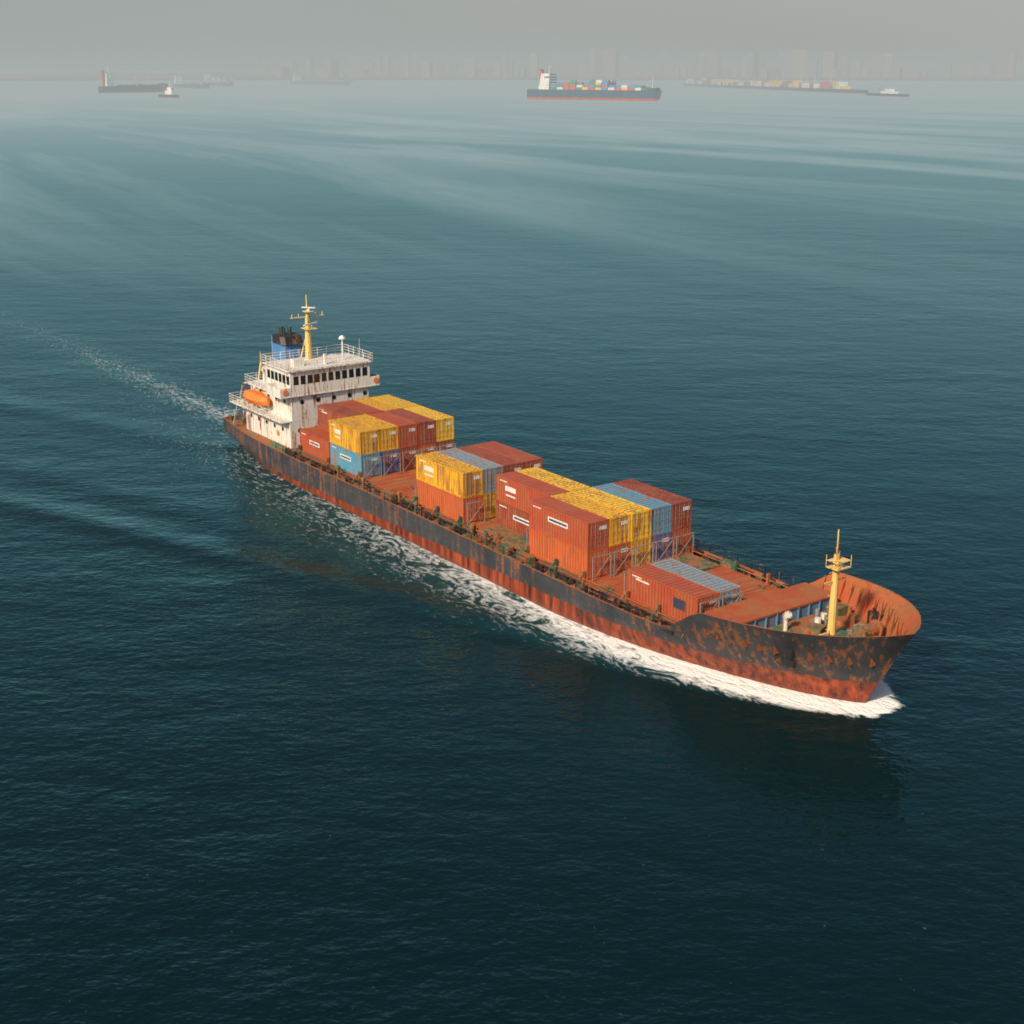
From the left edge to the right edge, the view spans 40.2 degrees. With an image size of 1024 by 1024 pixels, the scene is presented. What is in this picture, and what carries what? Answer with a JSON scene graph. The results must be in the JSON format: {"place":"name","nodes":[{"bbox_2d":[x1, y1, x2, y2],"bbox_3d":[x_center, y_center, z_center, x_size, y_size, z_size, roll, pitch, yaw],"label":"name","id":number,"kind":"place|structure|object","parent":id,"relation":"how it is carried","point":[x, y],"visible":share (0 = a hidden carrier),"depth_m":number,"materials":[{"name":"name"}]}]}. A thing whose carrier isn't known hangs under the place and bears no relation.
{"place":"outdoors","nodes":[
{"label":"outdoors","id":0,"kind":"place"},
{"bbox_2d":[0,72,1023,1023],"bbox_3d":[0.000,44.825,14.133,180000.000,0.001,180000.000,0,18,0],"label":"sea","id":1,"kind":"structure","parent":0,"point":[274,748],"depth_m":140.25,"materials":[{"name":"liquid"}]},
{"bbox_2d":[98,67,167,92],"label":"cargo ship","id":2,"kind":"object","parent":1,"relation":"on","point":[107,84],"visible":0.92,"depth_m":3137.78},
{"bbox_2d":[158,84,178,97],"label":"tug","id":3,"kind":"object","parent":1,"relation":"on","point":[169,93],"visible":0.9,"depth_m":2546.62,"materials":[{"name":"white metal"}]},
{"bbox_2d":[172,74,210,88],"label":"ship","id":4,"kind":"object","parent":1,"relation":"on","point":[178,83],"visible":0.98,"depth_m":3934.78},
{"bbox_2d":[202,72,233,86],"bbox_3d":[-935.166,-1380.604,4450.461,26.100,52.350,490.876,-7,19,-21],"label":"coaster","id":5,"kind":"object","parent":1,"relation":"on","point":[221,81],"visible":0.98,"depth_m":4385.75,"materials":[{"name":"grey metal"}]},
{"bbox_2d":[290,73,352,85],"bbox_3d":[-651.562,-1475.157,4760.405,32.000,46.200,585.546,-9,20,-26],"label":"ship","id":6,"kind":"object","parent":1,"relation":"on","point":[296,80],"visible":0.96,"depth_m":4745.90},
{"bbox_2d":[223,295,920,702],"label":"container ship","id":7,"kind":"object","parent":1,"relation":"on","point":[627,561],"visible":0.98,"depth_m":130.53,"materials":[{"name":"paint"}]},
{"bbox_2d":[527,70,661,100],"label":"container ship","id":8,"kind":"object","parent":1,"relation":"on","point":[550,88],"visible":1,"depth_m":2343.96},
{"bbox_2d":[683,72,868,93],"bbox_3d":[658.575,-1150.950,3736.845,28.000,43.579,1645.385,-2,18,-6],"label":"cargo ship","id":9,"kind":"object","parent":1,"relation":"on","point":[834,87],"visible":0.99,"depth_m":3533.89},
{"bbox_2d":[866,87,909,96],"bbox_3d":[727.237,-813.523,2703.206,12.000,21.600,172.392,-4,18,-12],"label":"supply boat","id":10,"kind":"object","parent":1,"relation":"on","point":[891,92],"visible":0.87,"depth_m":2692.93,"materials":[{"name":"white metal"}]},
{"bbox_2d":[0,48,1023,80],"bbox_3d":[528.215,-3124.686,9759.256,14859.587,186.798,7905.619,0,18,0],"label":"city skyline","id":11,"kind":"structure","parent":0,"point":[793,65],"depth_m":8343.16},
{"bbox_2d":[0,0,1023,71],"label":"sky","id":12,"kind":"structure","parent":0,"point":[36,35],"materials":[{"name":"grey"}]}
]}

